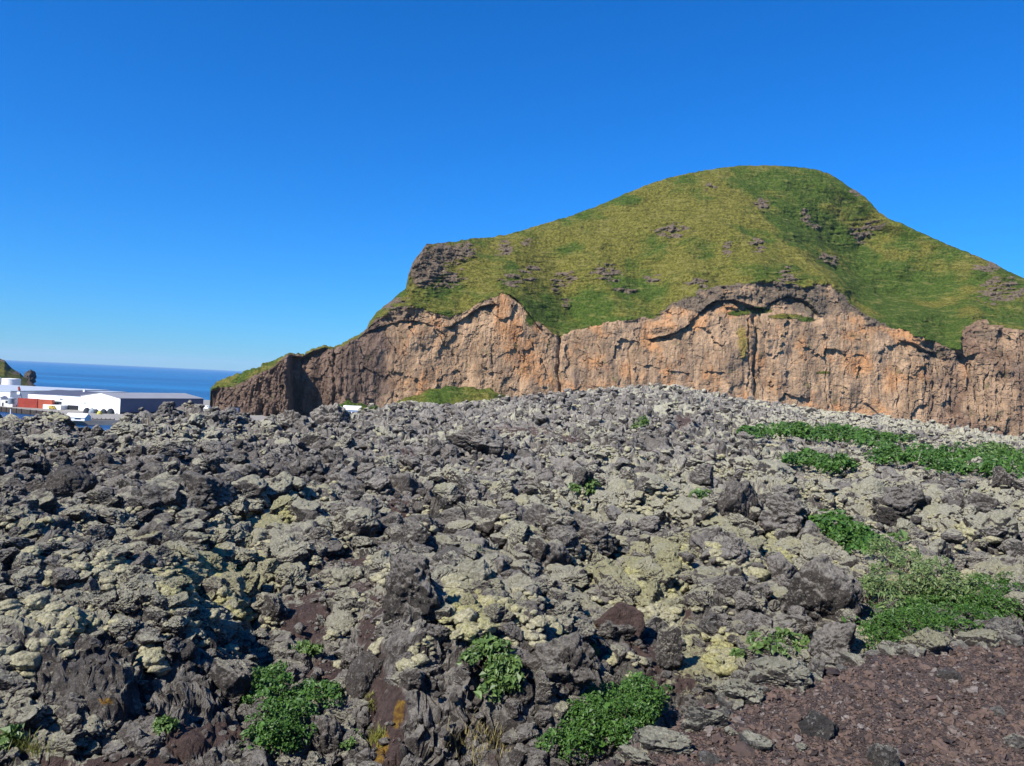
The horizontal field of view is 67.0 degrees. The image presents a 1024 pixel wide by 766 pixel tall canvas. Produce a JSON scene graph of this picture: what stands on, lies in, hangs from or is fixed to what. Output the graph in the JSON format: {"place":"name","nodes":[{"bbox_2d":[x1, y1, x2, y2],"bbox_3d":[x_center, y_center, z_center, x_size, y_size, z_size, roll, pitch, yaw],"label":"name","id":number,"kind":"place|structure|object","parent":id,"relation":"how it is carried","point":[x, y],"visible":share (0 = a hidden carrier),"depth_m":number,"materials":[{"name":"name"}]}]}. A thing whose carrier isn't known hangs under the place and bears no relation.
{"place":"outdoors","nodes":[
{"label":"outdoors","id":0,"kind":"place"},
{"bbox_2d":[0,359,34,385],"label":"headland hill","id":1,"kind":"structure","parent":0,"point":[7,370],"depth_m":736.60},
{"bbox_2d":[0,385,125,404],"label":"flat roofed shed","id":2,"kind":"structure","parent":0,"point":[8,391],"depth_m":508.51,"materials":[{"name":"white metal"}]},
{"bbox_2d":[0,360,242,430],"bbox_3d":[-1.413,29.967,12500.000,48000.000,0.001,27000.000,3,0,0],"label":"sea","id":3,"kind":"structure","parent":0,"point":[142,379],"depth_m":1803.07,"materials":[{"name":"liquid"}]},
{"bbox_2d":[80,392,203,413],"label":"warehouse","id":4,"kind":"structure","parent":0,"point":[120,403],"depth_m":443.91,"materials":[{"name":"white paint"}]},
{"bbox_2d":[0,400,310,424],"bbox_3d":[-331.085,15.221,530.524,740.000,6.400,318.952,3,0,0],"label":"quay ground","id":5,"kind":"structure","parent":0,"point":[117,417],"depth_m":421.94,"materials":[{"name":"concrete"}]},
{"bbox_2d":[28,390,98,409],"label":"hall","id":6,"kind":"structure","parent":5,"relation":"on","point":[67,399],"depth_m":451.70,"materials":[{"name":"metal"}]},
{"bbox_2d":[396,385,505,404],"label":"grassy talus hill","id":7,"kind":"structure","parent":0,"point":[452,395],"depth_m":480.72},
{"bbox_2d":[0,384,1023,765],"bbox_3d":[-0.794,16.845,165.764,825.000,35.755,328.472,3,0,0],"label":"lava ground","id":8,"kind":"structure","parent":0,"point":[62,680],"depth_m":8.45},
{"bbox_2d":[0,723,25,749],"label":"plant","id":9,"kind":"object","parent":8,"relation":"on","point":[11,732],"visible":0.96,"depth_m":5.81,"materials":[{"name":"green plant"}]},
{"bbox_2d":[0,730,56,760],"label":"grass tuft","id":10,"kind":"object","parent":8,"relation":"on","point":[19,745],"visible":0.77,"depth_m":5.80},
{"bbox_2d":[18,488,57,514],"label":"lava rock","id":11,"kind":"object","parent":8,"relation":"on","point":[48,503],"visible":0.39,"depth_m":10.97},
{"bbox_2d":[42,413,75,429],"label":"lava boulder","id":12,"kind":"object","parent":8,"relation":"on","point":[67,421],"visible":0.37,"depth_m":40.23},
{"bbox_2d":[44,464,98,498],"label":"lava boulder","id":13,"kind":"object","parent":8,"relation":"on","point":[68,480],"visible":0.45,"depth_m":14.41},
{"bbox_2d":[130,532,163,545],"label":"lava rock","id":14,"kind":"object","parent":8,"relation":"on","point":[152,538],"visible":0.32,"depth_m":10.45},
{"bbox_2d":[135,518,175,534],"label":"lava rock","id":15,"kind":"object","parent":8,"relation":"on","point":[160,525],"visible":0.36,"depth_m":10.67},
{"bbox_2d":[139,478,181,502],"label":"lava rock","id":16,"kind":"object","parent":8,"relation":"on","point":[155,487],"visible":0.73,"depth_m":12.81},
{"bbox_2d":[150,714,179,735],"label":"plant","id":17,"kind":"object","parent":8,"relation":"on","point":[165,723],"visible":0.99,"depth_m":6.04,"materials":[{"name":"green plant"}]},
{"bbox_2d":[172,508,210,524],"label":"lava rock","id":18,"kind":"object","parent":8,"relation":"on","point":[189,515],"visible":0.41,"depth_m":12.47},
{"bbox_2d":[183,531,211,544],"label":"lava rock","id":19,"kind":"object","parent":8,"relation":"on","point":[196,538],"visible":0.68,"depth_m":10.52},
{"bbox_2d":[180,471,238,510],"bbox_3d":[-5.388,1.909,13.371,1.119,0.799,0.951,3,0,0],"label":"lava boulder","id":20,"kind":"object","parent":8,"relation":"on","point":[216,493],"visible":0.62,"depth_m":13.12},
{"bbox_2d":[225,463,262,478],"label":"lava rock","id":21,"kind":"object","parent":8,"relation":"on","point":[246,469],"visible":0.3,"depth_m":20.46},
{"bbox_2d":[249,527,269,547],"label":"lava rock","id":22,"kind":"object","parent":8,"relation":"on","point":[261,534],"visible":0.26,"depth_m":11.94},
{"bbox_2d":[259,593,288,626],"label":"lava boulder","id":23,"kind":"object","parent":8,"relation":"on","point":[274,608],"visible":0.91,"depth_m":8.98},
{"bbox_2d":[265,471,293,502],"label":"lava rock","id":24,"kind":"object","parent":8,"relation":"on","point":[280,484],"visible":0.66,"depth_m":17.23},
{"bbox_2d":[276,409,309,429],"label":"lava boulder","id":25,"kind":"object","parent":8,"relation":"on","point":[293,419],"visible":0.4,"depth_m":45.98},
{"bbox_2d":[287,499,322,522],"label":"lava rock","id":26,"kind":"object","parent":8,"relation":"on","point":[300,508],"visible":0.63,"depth_m":14.17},
{"bbox_2d":[291,520,318,536],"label":"lava rock","id":27,"kind":"object","parent":8,"relation":"on","point":[299,528],"visible":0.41,"depth_m":12.36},
{"bbox_2d":[293,455,324,474],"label":"lava rock","id":28,"kind":"object","parent":8,"relation":"on","point":[314,464],"visible":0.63,"depth_m":22.39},
{"bbox_2d":[308,714,343,761],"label":"lava boulder","id":29,"kind":"object","parent":8,"relation":"on","point":[330,732],"visible":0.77,"depth_m":6.20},
{"bbox_2d":[317,539,342,557],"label":"lava rock","id":30,"kind":"object","parent":8,"relation":"on","point":[333,547],"visible":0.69,"depth_m":12.01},
{"bbox_2d":[310,403,350,427],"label":"lava boulder","id":31,"kind":"object","parent":8,"relation":"on","point":[336,413],"visible":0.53,"depth_m":50.06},
{"bbox_2d":[320,568,355,587],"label":"lava rock","id":32,"kind":"object","parent":8,"relation":"on","point":[342,578],"visible":0.58,"depth_m":10.74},
{"bbox_2d":[326,470,362,489],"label":"lava rock","id":33,"kind":"object","parent":8,"relation":"on","point":[342,477],"visible":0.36,"depth_m":20.77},
{"bbox_2d":[344,506,373,537],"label":"lava rock","id":34,"kind":"object","parent":8,"relation":"on","point":[362,510],"visible":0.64,"depth_m":12.62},
{"bbox_2d":[345,509,379,535],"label":"lava rock","id":35,"kind":"object","parent":8,"relation":"on","point":[366,525],"visible":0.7,"depth_m":12.59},
{"bbox_2d":[345,649,382,699],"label":"lava boulder","id":36,"kind":"object","parent":8,"relation":"on","point":[364,671],"visible":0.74,"depth_m":6.87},
{"bbox_2d":[374,455,397,470],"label":"lava rock","id":37,"kind":"object","parent":8,"relation":"on","point":[389,461],"visible":0.42,"depth_m":24.48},
{"bbox_2d":[387,473,423,496],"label":"lava rock","id":38,"kind":"object","parent":8,"relation":"on","point":[401,482],"visible":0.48,"depth_m":21.55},
{"bbox_2d":[431,546,465,561],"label":"lava rock","id":39,"kind":"object","parent":8,"relation":"on","point":[437,556],"visible":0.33,"depth_m":10.90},
{"bbox_2d":[456,638,486,669],"bbox_3d":[-0.336,2.343,6.682,0.256,0.229,0.393,3,0,14],"label":"plant","id":40,"kind":"object","parent":8,"relation":"on","point":[466,654],"visible":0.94,"depth_m":6.57,"materials":[{"name":"green plant"}]},
{"bbox_2d":[445,425,503,456],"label":"lava boulder","id":41,"kind":"object","parent":8,"relation":"on","point":[469,438],"visible":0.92,"depth_m":30.45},
{"bbox_2d":[447,712,510,765],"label":"grass tuft","id":42,"kind":"object","parent":8,"relation":"on","point":[486,733],"visible":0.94,"depth_m":6.21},
{"bbox_2d":[465,504,501,538],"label":"lava rock","id":43,"kind":"object","parent":8,"relation":"on","point":[483,518],"visible":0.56,"depth_m":15.61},
{"bbox_2d":[473,632,527,706],"bbox_3d":[-0.089,2.449,6.564,0.449,0.536,0.602,3,0,0],"label":"shrub","id":44,"kind":"object","parent":8,"relation":"on","point":[503,672],"visible":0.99,"depth_m":6.42,"materials":[{"name":"green plant"}]},
{"bbox_2d":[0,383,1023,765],"bbox_3d":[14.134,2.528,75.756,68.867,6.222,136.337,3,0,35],"label":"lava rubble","id":45,"kind":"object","parent":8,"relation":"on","point":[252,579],"visible":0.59,"depth_m":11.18,"materials":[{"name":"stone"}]},
{"bbox_2d":[208,657,252,707],"bbox_3d":[-2.501,2.673,6.900,0.384,0.459,0.326,3,0,0],"label":"lava boulder","id":46,"kind":"object","parent":45,"relation":"on","point":[233,678],"visible":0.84,"depth_m":6.81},
{"bbox_2d":[231,474,267,497],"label":"lava rock","id":47,"kind":"object","parent":45,"relation":"on","point":[254,485],"visible":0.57,"depth_m":16.55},
{"bbox_2d":[237,660,344,756],"bbox_3d":[-2.001,2.811,6.976,0.921,0.530,2.025,3,0,-20],"label":"shrub","id":48,"kind":"object","parent":45,"relation":"on","point":[267,731],"visible":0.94,"depth_m":6.44,"materials":[{"name":"green plant"}]},
{"bbox_2d":[290,639,324,657],"bbox_3d":[-2.171,2.815,8.136,0.539,0.247,0.210,3,0,40],"label":"shrub","id":49,"kind":"object","parent":45,"relation":"on","point":[304,646],"visible":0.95,"depth_m":8.04,"materials":[{"name":"green plant"}]},
{"bbox_2d":[381,552,441,622],"bbox_3d":[-0.914,1.937,7.269,0.610,0.655,0.451,3,0,16],"label":"lava boulder","id":50,"kind":"object","parent":45,"relation":"on","point":[409,580],"visible":0.91,"depth_m":7.12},
{"bbox_2d":[400,519,431,544],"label":"lava rock","id":51,"kind":"object","parent":45,"relation":"on","point":[417,533],"visible":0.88,"depth_m":11.99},
{"bbox_2d":[551,508,576,528],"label":"lava rock","id":52,"kind":"object","parent":45,"relation":"on","point":[560,513],"visible":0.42,"depth_m":12.88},
{"bbox_2d":[593,602,644,643],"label":"lava boulder","id":53,"kind":"object","parent":45,"relation":"on","point":[620,613],"visible":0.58,"depth_m":8.77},
{"bbox_2d":[729,626,809,658],"bbox_3d":[2.863,2.845,8.316,0.942,0.382,0.674,3,0,-38],"label":"shrub","id":54,"kind":"object","parent":45,"relation":"on","point":[736,652],"visible":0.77,"depth_m":8.27,"materials":[{"name":"green plant"}]},
{"bbox_2d":[807,622,856,665],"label":"lava boulder","id":55,"kind":"object","parent":45,"relation":"on","point":[832,640],"visible":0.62,"depth_m":8.01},
{"bbox_2d":[842,571,1023,649],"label":"shrub","id":56,"kind":"object","parent":45,"relation":"on","point":[921,614],"visible":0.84,"depth_m":9.33,"materials":[{"name":"green plant"}]},
{"bbox_2d":[963,491,999,513],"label":"lava rock","id":57,"kind":"object","parent":45,"relation":"on","point":[982,502],"visible":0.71,"depth_m":19.09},
{"bbox_2d":[0,402,1023,678],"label":"woolly moss","id":58,"kind":"object","parent":8,"relation":"on","point":[720,660],"visible":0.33,"depth_m":8.34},
{"bbox_2d":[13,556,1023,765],"bbox_3d":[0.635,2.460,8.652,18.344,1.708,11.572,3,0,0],"label":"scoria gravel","id":59,"kind":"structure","parent":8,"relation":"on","point":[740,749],"depth_m":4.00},
{"bbox_2d":[511,560,538,576],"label":"lava rock","id":60,"kind":"object","parent":8,"relation":"on","point":[525,568],"visible":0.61,"depth_m":10.78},
{"bbox_2d":[526,534,549,562],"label":"lava rock","id":61,"kind":"object","parent":8,"relation":"on","point":[537,546],"visible":0.64,"depth_m":11.59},
{"bbox_2d":[522,502,554,524],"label":"lava rock","id":62,"kind":"object","parent":8,"relation":"on","point":[537,512],"visible":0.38,"depth_m":13.18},
{"bbox_2d":[526,631,596,695],"bbox_3d":[0.408,2.494,6.739,0.614,0.664,0.441,3,0,-20],"label":"lava boulder","id":63,"kind":"object","parent":8,"relation":"on","point":[567,661],"visible":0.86,"depth_m":6.63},
{"bbox_2d":[572,467,593,488],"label":"lava boulder","id":64,"kind":"object","parent":8,"relation":"on","point":[581,475],"visible":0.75,"depth_m":19.96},
{"bbox_2d":[573,511,619,560],"bbox_3d":[1.284,2.614,13.135,0.932,0.861,1.011,3,0,-44],"label":"lava boulder","id":65,"kind":"object","parent":8,"relation":"on","point":[590,530],"visible":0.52,"depth_m":12.85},
{"bbox_2d":[534,669,673,764],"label":"shrub","id":66,"kind":"object","parent":8,"relation":"on","point":[640,701],"visible":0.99,"depth_m":6.39,"materials":[{"name":"green plant"}]},
{"bbox_2d":[598,575,618,595],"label":"lava rock","id":67,"kind":"object","parent":8,"relation":"on","point":[610,583],"visible":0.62,"depth_m":10.59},
{"bbox_2d":[600,564,628,583],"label":"lava rock","id":68,"kind":"object","parent":8,"relation":"on","point":[618,573],"visible":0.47,"depth_m":10.76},
{"bbox_2d":[608,478,630,491],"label":"lava rock","id":69,"kind":"object","parent":8,"relation":"on","point":[624,484],"visible":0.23,"depth_m":19.11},
{"bbox_2d":[634,472,677,493],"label":"lava rock","id":70,"kind":"object","parent":8,"relation":"on","point":[642,478],"visible":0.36,"depth_m":18.35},
{"bbox_2d":[649,541,680,557],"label":"lava rock","id":71,"kind":"object","parent":8,"relation":"on","point":[671,546],"visible":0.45,"depth_m":12.21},
{"bbox_2d":[655,625,682,670],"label":"lava boulder","id":72,"kind":"object","parent":8,"relation":"on","point":[668,655],"visible":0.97,"depth_m":7.96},
{"bbox_2d":[663,497,691,517],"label":"lava rock","id":73,"kind":"object","parent":8,"relation":"on","point":[672,506],"visible":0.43,"depth_m":17.42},
{"bbox_2d":[676,498,701,529],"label":"lava rock","id":74,"kind":"object","parent":8,"relation":"on","point":[686,519],"visible":0.42,"depth_m":17.23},
{"bbox_2d":[689,524,722,547],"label":"lava rock","id":75,"kind":"object","parent":8,"relation":"on","point":[712,531],"visible":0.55,"depth_m":12.55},
{"bbox_2d":[691,566,725,583],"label":"lava rock","id":76,"kind":"object","parent":8,"relation":"on","point":[704,572],"visible":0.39,"depth_m":10.79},
{"bbox_2d":[716,480,758,519],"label":"lava boulder","id":77,"kind":"object","parent":8,"relation":"on","point":[739,497],"visible":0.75,"depth_m":16.21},
{"bbox_2d":[757,459,792,477],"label":"lava rock","id":78,"kind":"object","parent":8,"relation":"on","point":[769,467],"visible":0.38,"depth_m":25.80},
{"bbox_2d":[766,551,797,578],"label":"lava rock","id":79,"kind":"object","parent":8,"relation":"on","point":[778,562],"visible":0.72,"depth_m":11.38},
{"bbox_2d":[758,493,810,534],"bbox_3d":[5.639,2.779,16.026,0.938,0.964,1.063,3,0,29],"label":"lava boulder","id":80,"kind":"object","parent":8,"relation":"on","point":[783,510],"visible":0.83,"depth_m":15.81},
{"bbox_2d":[796,520,826,539],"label":"lava rock","id":81,"kind":"object","parent":8,"relation":"on","point":[810,527],"visible":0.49,"depth_m":15.23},
{"bbox_2d":[776,447,861,476],"bbox_3d":[12.652,3.144,30.649,2.955,1.264,6.955,3,0,32],"label":"shrub","id":82,"kind":"object","parent":8,"relation":"on","point":[806,456],"visible":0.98,"depth_m":28.46,"materials":[{"name":"green plant"}]},
{"bbox_2d":[783,553,862,622],"bbox_3d":[3.839,2.604,9.514,0.960,1.029,0.816,3,0,0],"label":"lava boulder","id":83,"kind":"object","parent":8,"relation":"on","point":[821,585],"visible":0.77,"depth_m":9.29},
{"bbox_2d":[736,421,918,447],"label":"shrub","id":84,"kind":"object","parent":8,"relation":"on","point":[846,432],"visible":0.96,"depth_m":46.10,"materials":[{"name":"green plant"}]},
{"bbox_2d":[802,508,888,555],"bbox_3d":[6.448,2.893,15.012,1.297,0.698,4.528,3,0,7],"label":"shrub","id":85,"kind":"object","parent":8,"relation":"on","point":[849,532],"visible":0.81,"depth_m":14.39,"materials":[{"name":"green plant"}]},
{"bbox_2d":[845,504,873,518],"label":"lava rock","id":86,"kind":"object","parent":8,"relation":"on","point":[862,510],"visible":0.21,"depth_m":17.84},
{"bbox_2d":[853,474,884,494],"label":"lava rock","id":87,"kind":"object","parent":8,"relation":"on","point":[870,483],"visible":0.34,"depth_m":20.57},
{"bbox_2d":[874,504,914,526],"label":"lava rock","id":88,"kind":"object","parent":8,"relation":"on","point":[887,516],"visible":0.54,"depth_m":17.21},
{"bbox_2d":[872,484,931,515],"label":"lava boulder","id":89,"kind":"object","parent":8,"relation":"on","point":[906,499],"visible":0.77,"depth_m":17.18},
{"bbox_2d":[857,535,992,615],"bbox_3d":[6.040,2.803,11.406,1.688,0.853,5.045,3,0,27],"label":"shrub","id":90,"kind":"object","parent":8,"relation":"on","point":[869,583],"visible":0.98,"depth_m":10.51,"materials":[{"name":"green plant"}]},
{"bbox_2d":[852,435,1023,478],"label":"shrub","id":91,"kind":"object","parent":8,"relation":"on","point":[942,455],"visible":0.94,"depth_m":34.53,"materials":[{"name":"green plant"}]},
{"bbox_2d":[926,538,950,558],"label":"lava rock","id":92,"kind":"object","parent":8,"relation":"on","point":[939,546],"visible":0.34,"depth_m":13.76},
{"bbox_2d":[919,504,959,522],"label":"lava rock","id":93,"kind":"object","parent":8,"relation":"on","point":[948,511],"visible":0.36,"depth_m":16.61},
{"bbox_2d":[973,441,1016,459],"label":"shrub","id":94,"kind":"object","parent":8,"relation":"on","point":[987,447],"visible":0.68,"depth_m":41.53,"materials":[{"name":"green plant"}]},
{"bbox_2d":[981,558,1008,576],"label":"lava rock","id":95,"kind":"object","parent":8,"relation":"on","point":[993,565],"visible":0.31,"depth_m":13.26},
{"bbox_2d":[991,466,1013,488],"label":"lava boulder","id":96,"kind":"object","parent":8,"relation":"on","point":[1001,476],"visible":0.97,"depth_m":26.82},
{"bbox_2d":[988,509,1018,540],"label":"lava rock","id":97,"kind":"object","parent":8,"relation":"on","point":[1000,519],"visible":0.53,"depth_m":15.38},
{"bbox_2d":[993,564,1023,582],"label":"lava rock","id":98,"kind":"object","parent":8,"relation":"on","point":[1016,568],"visible":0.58,"depth_m":12.62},
{"bbox_2d":[0,0,1023,370],"label":"sky","id":99,"kind":"structure","parent":0,"point":[230,185],"materials":[{"name":"blue"}]},
{"bbox_2d":[210,165,1023,435],"bbox_3d":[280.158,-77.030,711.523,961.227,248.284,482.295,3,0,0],"label":"mountain","id":100,"kind":"structure","parent":0,"point":[810,288],"depth_m":540.14,"materials":[{"name":"stone"}]},
{"bbox_2d":[620,634,1023,765],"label":"scoria path","id":101,"kind":"structure","parent":0,"point":[922,756],"depth_m":4.07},
{"bbox_2d":[618,744,655,765],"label":"crusted rock","id":102,"kind":"object","parent":101,"relation":"on","point":[633,755],"visible":0.89,"depth_m":3.41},
{"bbox_2d":[638,725,693,754],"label":"crusted rock","id":103,"kind":"object","parent":101,"relation":"on","point":[661,740],"visible":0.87,"depth_m":3.54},
{"bbox_2d":[680,706,727,731],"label":"crusted rock","id":104,"kind":"object","parent":101,"relation":"on","point":[698,719],"visible":0.76,"depth_m":3.83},
{"bbox_2d":[697,750,721,763],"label":"stone","id":105,"kind":"object","parent":101,"relation":"on","point":[706,757],"visible":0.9,"depth_m":3.47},
{"bbox_2d":[713,679,763,704],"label":"crusted rock","id":106,"kind":"object","parent":101,"relation":"on","point":[748,692],"visible":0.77,"depth_m":4.12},
{"bbox_2d":[739,730,775,751],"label":"stone","id":107,"kind":"object","parent":101,"relation":"on","point":[758,742],"visible":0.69,"depth_m":3.62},
{"bbox_2d":[746,655,812,692],"bbox_3d":[1.557,1.704,4.514,0.377,0.246,0.304,3,0,18],"label":"crusted rock","id":108,"kind":"object","parent":101,"relation":"on","point":[784,672],"visible":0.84,"depth_m":4.41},
{"bbox_2d":[807,658,824,677],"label":"crusted rock","id":109,"kind":"object","parent":101,"relation":"on","point":[817,666],"visible":0.42,"depth_m":4.57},
{"bbox_2d":[798,709,837,739],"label":"stone","id":110,"kind":"object","parent":101,"relation":"on","point":[817,724],"visible":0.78,"depth_m":3.79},
{"bbox_2d":[838,652,864,665],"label":"rim stone","id":111,"kind":"object","parent":101,"relation":"on","point":[849,658],"visible":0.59,"depth_m":4.83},
{"bbox_2d":[867,743,900,765],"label":"stone","id":112,"kind":"object","parent":101,"relation":"on","point":[878,754],"visible":0.98,"depth_m":3.47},
{"bbox_2d":[898,627,950,654],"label":"crusted rock","id":113,"kind":"object","parent":101,"relation":"on","point":[931,641],"visible":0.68,"depth_m":5.11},
{"bbox_2d":[935,668,962,682],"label":"stone","id":114,"kind":"object","parent":101,"relation":"on","point":[947,673],"visible":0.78,"depth_m":4.55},
{"bbox_2d":[956,628,999,647],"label":"crusted rock","id":115,"kind":"object","parent":101,"relation":"on","point":[989,638],"visible":0.56,"depth_m":5.31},
{"bbox_2d":[986,616,1023,642],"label":"crusted rock","id":116,"kind":"object","parent":101,"relation":"on","point":[1008,625],"visible":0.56,"depth_m":5.51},
{"bbox_2d":[1002,733,1023,749],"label":"stone","id":117,"kind":"object","parent":101,"relation":"on","point":[1014,741],"visible":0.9,"depth_m":3.71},
{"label":"lava rock","id":118,"kind":"object","parent":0,"visible":0},
{"bbox_2d":[543,539,571,567],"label":"lava rock","id":119,"kind":"object","parent":118,"relation":"on","point":[557,551],"visible":0.6,"depth_m":11.69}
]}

